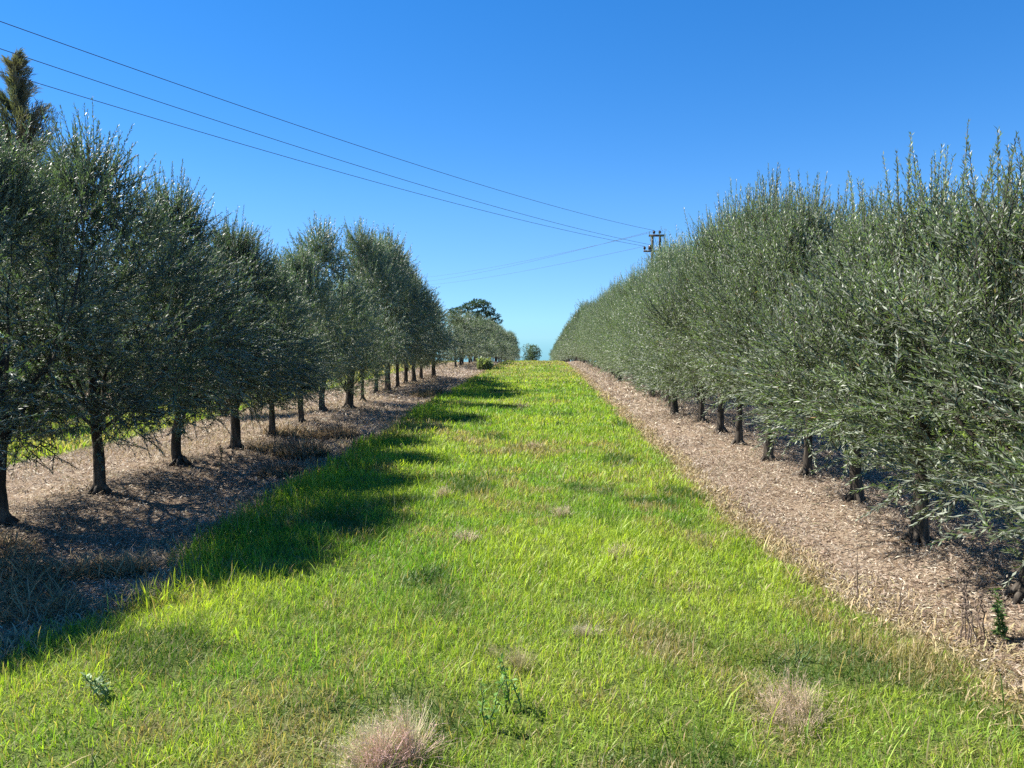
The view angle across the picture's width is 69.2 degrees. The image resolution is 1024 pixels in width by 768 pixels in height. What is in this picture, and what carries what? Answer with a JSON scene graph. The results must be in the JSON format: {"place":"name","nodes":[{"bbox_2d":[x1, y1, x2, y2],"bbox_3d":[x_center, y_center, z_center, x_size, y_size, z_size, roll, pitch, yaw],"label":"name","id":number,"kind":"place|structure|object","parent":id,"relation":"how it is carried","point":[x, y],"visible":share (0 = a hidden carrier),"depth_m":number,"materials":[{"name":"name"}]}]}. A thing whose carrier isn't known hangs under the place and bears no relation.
{"place":"outdoors","nodes":[
{"label":"outdoors","id":0,"kind":"place"},
{"bbox_2d":[0,360,1023,767],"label":"grass","id":1,"kind":"structure","parent":0,"point":[206,558],"depth_m":4.17,"materials":[{"name":"plant"}]},
{"bbox_2d":[0,361,1023,767],"bbox_3d":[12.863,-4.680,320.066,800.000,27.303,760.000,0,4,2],"label":"ground","id":2,"kind":"structure","parent":0,"point":[472,713],"depth_m":4.32,"materials":[{"name":"plant"}]},
{"bbox_2d":[0,267,64,368],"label":"olive tree","id":3,"kind":"object","parent":2,"relation":"on","point":[27,328],"visible":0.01,"depth_m":15.87,"materials":[{"name":"green plant"}]},
{"bbox_2d":[0,345,68,470],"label":"olive tree","id":4,"kind":"object","parent":2,"relation":"on","point":[2,377],"visible":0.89,"depth_m":5.20,"materials":[{"name":"green plant"}]},
{"bbox_2d":[0,47,80,323],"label":"casuarina tree","id":5,"kind":"object","parent":2,"relation":"on","point":[16,103],"visible":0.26,"depth_m":25.90,"materials":[{"name":"green plant"}]},
{"bbox_2d":[8,348,85,426],"bbox_3d":[-8.286,0.134,12.822,1.608,1.567,1.366,-2,4,-27],"label":"shrub","id":6,"kind":"object","parent":2,"relation":"on","point":[37,418],"visible":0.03,"depth_m":12.81,"materials":[{"name":"green plant"}]},
{"bbox_2d":[2,245,104,377],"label":"olive tree","id":7,"kind":"object","parent":2,"relation":"on","point":[35,297],"visible":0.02,"depth_m":17.21,"materials":[{"name":"green plant"}]},
{"bbox_2d":[30,271,154,392],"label":"olive tree","id":8,"kind":"object","parent":2,"relation":"on","point":[97,336],"visible":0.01,"depth_m":19.30,"materials":[{"name":"green plant"}]},
{"bbox_2d":[79,671,113,704],"bbox_3d":[-1.812,1.323,3.252,0.124,0.184,0.126,0,4,2],"label":"leafy weed","id":9,"kind":"object","parent":2,"relation":"on","point":[105,690],"visible":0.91,"depth_m":3.24,"materials":[{"name":"green plant"}]},
{"bbox_2d":[0,108,226,525],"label":"olive tree","id":10,"kind":"object","parent":2,"relation":"on","point":[19,181],"visible":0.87,"depth_m":6.10,"materials":[{"name":"green plant"}]},
{"bbox_2d":[0,97,305,495],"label":"olive tree","id":11,"kind":"object","parent":2,"relation":"on","point":[83,169],"visible":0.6,"depth_m":7.06,"materials":[{"name":"green plant"}]},
{"bbox_2d":[19,159,314,466],"bbox_3d":[-3.941,-0.784,8.857,3.194,3.808,3.340,0,4,2],"label":"olive tree","id":12,"kind":"object","parent":2,"relation":"on","point":[181,210],"visible":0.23,"depth_m":8.75,"materials":[{"name":"green plant"}]},
{"bbox_2d":[218,445,223,468],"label":"dry weed","id":13,"kind":"object","parent":2,"relation":"on","point":[220,459],"visible":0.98,"depth_m":8.99,"materials":[{"name":"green plant"}]},
{"bbox_2d":[118,207,342,449],"bbox_3d":[-3.777,-0.728,10.339,2.969,3.508,2.812,0,4,2],"label":"olive tree","id":14,"kind":"object","parent":2,"relation":"on","point":[245,244],"visible":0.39,"depth_m":10.08,"materials":[{"name":"green plant"}]},
{"bbox_2d":[251,453,258,479],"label":"dry weed","id":15,"kind":"object","parent":2,"relation":"on","point":[256,466],"visible":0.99,"depth_m":8.54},
{"bbox_2d":[197,249,345,435],"bbox_3d":[-3.865,-0.606,11.619,2.488,3.111,2.615,3,5,42],"label":"olive tree","id":16,"kind":"object","parent":2,"relation":"on","point":[272,424],"visible":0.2,"depth_m":11.71,"materials":[{"name":"green plant"}]},
{"bbox_2d":[253,453,306,477],"bbox_3d":[-2.764,0.956,8.885,0.673,0.332,0.696,0,4,2],"label":"dry brush","id":17,"kind":"object","parent":2,"relation":"on","point":[279,469],"visible":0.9,"depth_m":8.78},
{"bbox_2d":[272,429,339,458],"bbox_3d":[-2.852,0.813,10.198,0.984,0.398,0.925,0,4,2],"label":"dry brush","id":18,"kind":"object","parent":2,"relation":"on","point":[303,449],"visible":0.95,"depth_m":10.04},
{"bbox_2d":[245,236,372,422],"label":"olive tree","id":19,"kind":"object","parent":2,"relation":"on","point":[313,285],"visible":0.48,"depth_m":13.44,"materials":[{"name":"green plant"}]},
{"bbox_2d":[249,211,392,411],"bbox_3d":[-4.052,-1.399,15.216,2.856,4.261,2.588,2,4,31],"label":"olive tree","id":20,"kind":"object","parent":2,"relation":"on","point":[327,246],"visible":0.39,"depth_m":15.09,"materials":[{"name":"green plant"}]},
{"bbox_2d":[312,415,364,439],"bbox_3d":[-2.877,0.707,12.210,0.944,0.395,0.930,0,4,2],"label":"dry brush","id":21,"kind":"object","parent":2,"relation":"on","point":[345,431],"visible":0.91,"depth_m":12.05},
{"bbox_2d":[312,276,395,408],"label":"olive tree","id":22,"kind":"object","parent":2,"relation":"on","point":[349,387],"visible":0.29,"depth_m":16.24,"materials":[{"name":"green plant"}]},
{"bbox_2d":[316,216,417,400],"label":"olive tree","id":23,"kind":"object","parent":2,"relation":"on","point":[364,245],"visible":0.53,"depth_m":17.83,"materials":[{"name":"green plant"}]},
{"bbox_2d":[335,225,430,392],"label":"olive tree","id":24,"kind":"object","parent":2,"relation":"on","point":[414,311],"visible":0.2,"depth_m":20.58,"materials":[{"name":"green plant"}]},
{"bbox_2d":[314,688,465,767],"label":"seeding grass tuft","id":25,"kind":"object","parent":2,"relation":"on","point":[374,747],"visible":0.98,"depth_m":2.73,"materials":[{"name":"plant"}]},
{"bbox_2d":[339,225,444,390],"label":"olive tree","id":26,"kind":"object","parent":2,"relation":"on","point":[399,253],"visible":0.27,"depth_m":21.37,"materials":[{"name":"green plant"}]},
{"bbox_2d":[337,240,448,387],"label":"olive tree","id":27,"kind":"object","parent":2,"relation":"on","point":[425,342],"visible":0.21,"depth_m":22.92,"materials":[{"name":"green plant"}]},
{"bbox_2d":[377,259,459,383],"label":"olive tree","id":28,"kind":"object","parent":2,"relation":"on","point":[406,369],"visible":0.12,"depth_m":24.81,"materials":[{"name":"green plant"}]},
{"bbox_2d":[389,275,466,381],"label":"olive tree","id":29,"kind":"object","parent":2,"relation":"on","point":[413,373],"visible":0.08,"depth_m":26.02,"materials":[{"name":"green plant"}]},
{"bbox_2d":[399,301,459,378],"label":"olive tree","id":30,"kind":"object","parent":2,"relation":"on","point":[423,365],"visible":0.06,"depth_m":27.41,"materials":[{"name":"green plant"}]},
{"bbox_2d":[407,382,454,397],"bbox_3d":[-2.268,0.150,20.724,1.507,0.483,1.520,0,4,2],"label":"dry brush","id":31,"kind":"object","parent":2,"relation":"on","point":[427,392],"visible":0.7,"depth_m":20.47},
{"bbox_2d":[432,482,454,497],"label":"seeding grass tuft","id":32,"kind":"object","parent":2,"relation":"on","point":[442,491],"visible":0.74,"depth_m":7.32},
{"bbox_2d":[416,304,471,376],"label":"olive tree","id":33,"kind":"object","parent":2,"relation":"on","point":[457,334],"visible":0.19,"depth_m":29.05,"materials":[{"name":"green plant"}]},
{"bbox_2d":[444,313,477,365],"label":"olive tree","id":34,"kind":"object","parent":2,"relation":"on","point":[464,328],"visible":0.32,"depth_m":40.30,"materials":[{"name":"green plant"}]},
{"bbox_2d":[444,308,484,366],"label":"olive tree","id":35,"kind":"object","parent":2,"relation":"on","point":[460,320],"visible":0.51,"depth_m":38.43,"materials":[{"name":"green plant"}]},
{"bbox_2d":[448,522,482,545],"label":"seeding grass tuft","id":36,"kind":"object","parent":2,"relation":"on","point":[465,534],"visible":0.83,"depth_m":5.76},
{"bbox_2d":[446,317,491,363],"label":"olive tree","id":37,"kind":"object","parent":2,"relation":"on","point":[480,353],"visible":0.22,"depth_m":42.30,"materials":[{"name":"green plant"}]},
{"bbox_2d":[454,310,488,361],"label":"olive tree","id":38,"kind":"object","parent":2,"relation":"on","point":[470,317],"visible":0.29,"depth_m":45.98,"materials":[{"name":"green plant"}]},
{"bbox_2d":[446,298,503,360],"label":"eucalyptus tree","id":39,"kind":"object","parent":2,"relation":"on","point":[477,305],"visible":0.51,"depth_m":119.47,"materials":[{"name":"green plant"}]},
{"bbox_2d":[461,319,492,361],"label":"olive tree","id":40,"kind":"object","parent":2,"relation":"on","point":[479,340],"visible":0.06,"depth_m":48.19,"materials":[{"name":"green plant"}]},
{"bbox_2d":[457,318,498,362],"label":"olive tree","id":41,"kind":"object","parent":2,"relation":"on","point":[482,342],"visible":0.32,"depth_m":43.89,"materials":[{"name":"green plant"}]},
{"bbox_2d":[466,320,499,361],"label":"olive tree","id":42,"kind":"object","parent":2,"relation":"on","point":[488,350],"visible":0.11,"depth_m":49.93,"materials":[{"name":"green plant"}]},
{"bbox_2d":[476,356,493,369],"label":"shrub","id":43,"kind":"object","parent":2,"relation":"on","point":[483,363],"visible":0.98,"depth_m":36.88,"materials":[{"name":"green plant"}]},
{"bbox_2d":[477,319,496,357],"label":"olive tree","id":44,"kind":"object","parent":2,"relation":"on","point":[485,336],"visible":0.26,"depth_m":51.65,"materials":[{"name":"green plant"}]},
{"bbox_2d":[476,313,500,359],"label":"olive tree","id":45,"kind":"object","parent":2,"relation":"on","point":[481,318],"visible":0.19,"depth_m":53.57,"materials":[{"name":"green plant"}]},
{"bbox_2d":[480,316,502,357],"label":"olive tree","id":46,"kind":"object","parent":2,"relation":"on","point":[497,338],"visible":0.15,"depth_m":55.54,"materials":[{"name":"green plant"}]},
{"bbox_2d":[475,678,508,729],"bbox_3d":[-0.078,1.290,2.975,0.145,0.238,0.063,0,4,-7],"label":"leafy weed","id":47,"kind":"object","parent":2,"relation":"on","point":[494,706],"visible":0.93,"depth_m":2.98,"materials":[{"name":"green plant"}]},
{"bbox_2d":[485,323,503,356],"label":"olive tree","id":48,"kind":"object","parent":2,"relation":"on","point":[497,341],"visible":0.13,"depth_m":59.12,"materials":[{"name":"green plant"}]},
{"bbox_2d":[488,328,510,357],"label":"olive tree","id":49,"kind":"object","parent":2,"relation":"on","point":[507,348],"visible":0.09,"depth_m":61.00,"materials":[{"name":"green plant"}]},
{"bbox_2d":[492,327,507,358],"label":"olive tree","id":50,"kind":"object","parent":2,"relation":"on","point":[500,346],"visible":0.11,"depth_m":65.03,"materials":[{"name":"green plant"}]},
{"bbox_2d":[496,328,514,361],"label":"olive tree","id":51,"kind":"object","parent":2,"relation":"on","point":[509,349],"visible":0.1,"depth_m":73.37,"materials":[{"name":"green plant"}]},
{"bbox_2d":[499,332,517,359],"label":"olive tree","id":52,"kind":"object","parent":2,"relation":"on","point":[509,337],"visible":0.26,"depth_m":85.55,"materials":[{"name":"green plant"}]},
{"bbox_2d":[495,653,525,714],"bbox_3d":[-0.019,1.271,3.120,0.142,0.264,0.101,3,4,38],"label":"leafy weed","id":53,"kind":"object","parent":2,"relation":"on","point":[503,674],"visible":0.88,"depth_m":3.13,"materials":[{"name":"green plant"}]},
{"bbox_2d":[0,361,1023,754],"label":"dead grass","id":54,"kind":"structure","parent":2,"relation":"on","point":[116,567],"depth_m":5.15,"materials":[{"name":"plant"}]},
{"bbox_2d":[0,361,1023,699],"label":"leaf litter","id":55,"kind":"object","parent":2,"relation":"on","point":[690,413],"visible":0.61,"depth_m":7.72,"materials":[{"name":"plant"}]},
{"bbox_2d":[974,592,986,637],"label":"dead weed stalk","id":56,"kind":"object","parent":55,"relation":"on","point":[980,605],"visible":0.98,"depth_m":3.90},
{"bbox_2d":[487,641,550,673],"bbox_3d":[0.019,1.284,3.535,0.351,0.147,0.355,1,4,13],"label":"seeding grass tuft","id":57,"kind":"object","parent":2,"relation":"on","point":[518,660],"visible":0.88,"depth_m":3.52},
{"bbox_2d":[521,343,541,360],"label":"tree","id":58,"kind":"object","parent":2,"relation":"on","point":[532,354],"visible":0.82,"depth_m":111.25,"materials":[{"name":"green plant"}]},
{"bbox_2d":[523,439,544,448],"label":"seeding grass tuft","id":59,"kind":"object","parent":2,"relation":"on","point":[535,444],"visible":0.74,"depth_m":10.67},
{"bbox_2d":[552,330,570,361],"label":"olive tree","id":60,"kind":"object","parent":2,"relation":"on","point":[557,347],"visible":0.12,"depth_m":81.58,"materials":[{"name":"green plant"}]},
{"bbox_2d":[549,503,577,519],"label":"seeding grass tuft","id":61,"kind":"object","parent":2,"relation":"on","point":[559,513],"visible":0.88,"depth_m":6.63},
{"bbox_2d":[562,333,585,360],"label":"olive tree","id":62,"kind":"object","parent":2,"relation":"on","point":[568,346],"visible":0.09,"depth_m":49.50,"materials":[{"name":"green plant"}]},
{"bbox_2d":[562,308,586,362],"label":"olive tree","id":63,"kind":"object","parent":2,"relation":"on","point":[570,330],"visible":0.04,"depth_m":45.69,"materials":[{"name":"green plant"}]},
{"bbox_2d":[562,299,591,362],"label":"olive tree","id":64,"kind":"object","parent":2,"relation":"on","point":[578,310],"visible":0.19,"depth_m":46.77,"materials":[{"name":"green plant"}]},
{"bbox_2d":[566,304,588,362],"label":"olive tree","id":65,"kind":"object","parent":2,"relation":"on","point":[574,333],"visible":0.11,"depth_m":43.88,"materials":[{"name":"green plant"}]},
{"bbox_2d":[569,303,594,366],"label":"olive tree","id":66,"kind":"object","parent":2,"relation":"on","point":[583,354],"visible":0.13,"depth_m":39.52,"materials":[{"name":"green plant"}]},
{"bbox_2d":[568,294,598,361],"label":"olive tree","id":67,"kind":"object","parent":2,"relation":"on","point":[589,303],"visible":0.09,"depth_m":41.04,"materials":[{"name":"green plant"}]},
{"bbox_2d":[565,620,604,638],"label":"seeding grass tuft","id":68,"kind":"object","parent":2,"relation":"on","point":[582,631],"visible":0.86,"depth_m":3.95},
{"bbox_2d":[571,300,599,368],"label":"olive tree","id":69,"kind":"object","parent":2,"relation":"on","point":[581,323],"visible":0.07,"depth_m":36.82,"materials":[{"name":"green plant"}]},
{"bbox_2d":[573,303,600,366],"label":"olive tree","id":70,"kind":"object","parent":2,"relation":"on","point":[586,340],"visible":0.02,"depth_m":38.20,"materials":[{"name":"green plant"}]},
{"bbox_2d":[579,295,602,369],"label":"olive tree","id":71,"kind":"object","parent":2,"relation":"on","point":[590,341],"visible":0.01,"depth_m":35.26,"materials":[{"name":"green plant"}]},
{"bbox_2d":[579,288,609,370],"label":"olive tree","id":72,"kind":"object","parent":2,"relation":"on","point":[592,331],"visible":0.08,"depth_m":33.69,"materials":[{"name":"green plant"}]},
{"bbox_2d":[582,288,610,372],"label":"olive tree","id":73,"kind":"object","parent":2,"relation":"on","point":[594,326],"visible":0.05,"depth_m":32.30,"materials":[{"name":"green plant"}]},
{"bbox_2d":[580,288,613,373],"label":"olive tree","id":74,"kind":"object","parent":2,"relation":"on","point":[600,298],"visible":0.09,"depth_m":31.03,"materials":[{"name":"green plant"}]},
{"bbox_2d":[581,276,625,378],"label":"olive tree","id":75,"kind":"object","parent":2,"relation":"on","point":[613,290],"visible":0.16,"depth_m":27.88,"materials":[{"name":"green plant"}]},
{"bbox_2d":[585,271,623,372],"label":"olive tree","id":76,"kind":"object","parent":2,"relation":"on","point":[604,303],"visible":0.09,"depth_m":29.45,"materials":[{"name":"green plant"}]},
{"bbox_2d":[583,287,628,379],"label":"olive tree","id":77,"kind":"object","parent":2,"relation":"on","point":[599,322],"visible":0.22,"depth_m":26.57,"materials":[{"name":"green plant"}]},
{"bbox_2d":[597,540,636,560],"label":"seeding grass tuft","id":78,"kind":"object","parent":2,"relation":"on","point":[616,548],"visible":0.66,"depth_m":5.37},
{"bbox_2d":[595,302,639,381],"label":"olive tree","id":79,"kind":"object","parent":2,"relation":"on","point":[604,349],"visible":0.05,"depth_m":24.95,"materials":[{"name":"green plant"}]},
{"bbox_2d":[598,269,642,376],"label":"olive tree","id":80,"kind":"object","parent":2,"relation":"on","point":[614,337],"visible":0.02,"depth_m":23.77,"materials":[{"name":"green plant"}]},
{"bbox_2d":[594,263,651,388],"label":"olive tree","id":81,"kind":"object","parent":2,"relation":"on","point":[620,293],"visible":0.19,"depth_m":22.18,"materials":[{"name":"green plant"}]},
{"bbox_2d":[603,249,661,392],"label":"olive tree","id":82,"kind":"object","parent":2,"relation":"on","point":[625,369],"visible":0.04,"depth_m":20.72,"materials":[{"name":"green plant"}]},
{"bbox_2d":[606,255,677,396],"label":"olive tree","id":83,"kind":"object","parent":2,"relation":"on","point":[636,286],"visible":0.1,"depth_m":19.22,"materials":[{"name":"green plant"}]},
{"bbox_2d":[634,555,650,591],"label":"leafy weed","id":84,"kind":"object","parent":2,"relation":"on","point":[638,581],"visible":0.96,"depth_m":4.64,"materials":[{"name":"green plant"}]},
{"bbox_2d":[595,226,698,405],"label":"olive tree","id":85,"kind":"object","parent":2,"relation":"on","point":[637,318],"visible":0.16,"depth_m":16.47,"materials":[{"name":"green plant"}]},
{"bbox_2d":[643,230,663,260],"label":"utility pole","id":86,"kind":"object","parent":2,"relation":"on","point":[653,235],"visible":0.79,"depth_m":50.99,"materials":[{"name":"brown wood"}]},
{"bbox_2d":[0,71,641,245],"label":"power line wire","id":87,"kind":"object","parent":86,"relation":"attached to","point":[278,154],"visible":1,"depth_m":24.70,"materials":[{"name":"metal"}]},
{"bbox_2d":[0,21,649,229],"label":"power line wire","id":88,"kind":"object","parent":86,"relation":"attached to","point":[268,115],"visible":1,"depth_m":21.46,"materials":[{"name":"metal"}]},
{"bbox_2d":[0,48,649,244],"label":"power line wire","id":89,"kind":"object","parent":86,"relation":"attached to","point":[272,138],"visible":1,"depth_m":22.94,"materials":[{"name":"metal"}]},
{"bbox_2d":[614,270,693,401],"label":"olive tree","id":90,"kind":"object","parent":2,"relation":"on","point":[625,358],"visible":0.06,"depth_m":17.84,"materials":[{"name":"green plant"}]},
{"bbox_2d":[594,228,716,414],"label":"olive tree","id":91,"kind":"object","parent":2,"relation":"on","point":[674,403],"visible":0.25,"depth_m":14.95,"materials":[{"name":"green plant"}]},
{"bbox_2d":[625,222,745,422],"bbox_3d":[3.314,-1.060,13.443,2.760,3.770,2.850,2,4,31],"label":"olive tree","id":92,"kind":"object","parent":2,"relation":"on","point":[701,416],"visible":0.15,"depth_m":13.57,"materials":[{"name":"green plant"}]},
{"bbox_2d":[647,194,736,432],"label":"olive tree","id":93,"kind":"object","parent":2,"relation":"on","point":[720,427],"visible":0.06,"depth_m":12.03,"materials":[{"name":"green plant"}]},
{"bbox_2d":[635,177,815,444],"bbox_3d":[3.266,-0.994,10.632,3.072,3.984,2.915,0,4,2],"label":"olive tree","id":94,"kind":"object","parent":2,"relation":"on","point":[666,310],"visible":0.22,"depth_m":10.59,"materials":[{"name":"green plant"}]},
{"bbox_2d":[664,162,852,461],"bbox_3d":[3.256,-0.813,9.248,2.878,3.824,2.712,3,5,42],"label":"olive tree","id":95,"kind":"object","parent":2,"relation":"on","point":[742,238],"visible":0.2,"depth_m":9.11,"materials":[{"name":"green plant"}]},
{"bbox_2d":[736,655,854,747],"bbox_3d":[1.171,1.287,3.118,0.505,0.262,0.477,3,5,38],"label":"seeding grass tuft","id":96,"kind":"object","parent":2,"relation":"on","point":[783,704],"visible":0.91,"depth_m":3.11,"materials":[{"name":"plant"}]},
{"bbox_2d":[792,633,816,662],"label":"leafy weed","id":97,"kind":"object","parent":2,"relation":"on","point":[796,653],"visible":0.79,"depth_m":3.67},
{"bbox_2d":[686,169,930,477],"bbox_3d":[3.342,-0.602,8.060,2.728,3.518,2.928,0,4,2],"label":"olive tree","id":98,"kind":"object","parent":2,"relation":"on","point":[784,254],"visible":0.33,"depth_m":8.01,"materials":[{"name":"green plant"}]},
{"bbox_2d":[856,548,858,604],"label":"dead weed stalk","id":99,"kind":"object","parent":2,"relation":"on","point":[857,579],"visible":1,"depth_m":4.53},
{"bbox_2d":[701,172,1022,503],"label":"olive tree","id":100,"kind":"object","parent":2,"relation":"on","point":[857,484],"visible":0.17,"depth_m":6.93,"materials":[{"name":"green plant"}]},
{"bbox_2d":[715,119,1023,545],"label":"olive tree","id":101,"kind":"object","parent":2,"relation":"on","point":[918,532],"visible":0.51,"depth_m":5.33,"materials":[{"name":"green plant"}]},
{"bbox_2d":[762,126,1023,604],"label":"olive tree","id":102,"kind":"object","parent":2,"relation":"on","point":[996,279],"visible":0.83,"depth_m":4.24,"materials":[{"name":"green plant"}]},
{"bbox_2d":[958,568,972,641],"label":"dead weed stalk","id":103,"kind":"object","parent":2,"relation":"on","point":[964,591],"visible":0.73,"depth_m":3.90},
{"bbox_2d":[911,210,1023,587],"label":"olive tree","id":104,"kind":"object","parent":2,"relation":"on","point":[1017,503],"visible":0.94,"depth_m":3.41,"materials":[{"name":"green plant"}]},
{"bbox_2d":[958,578,977,646],"bbox_3d":[2.356,1.193,3.844,0.087,0.368,0.088,-1,4,-21],"label":"dead weed stalk","id":105,"kind":"object","parent":2,"relation":"on","point":[966,604],"visible":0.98,"depth_m":3.84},
{"bbox_2d":[989,588,1012,641],"bbox_3d":[2.549,1.212,3.872,0.119,0.288,0.121,0,4,2],"label":"leafy weed","id":106,"kind":"object","parent":2,"relation":"on","point":[998,618],"visible":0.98,"depth_m":3.87,"materials":[{"name":"green plant"}]},
{"bbox_2d":[0,0,1023,361],"label":"sky","id":107,"kind":"structure","parent":0,"point":[637,113],"materials":[{"name":"blue"}]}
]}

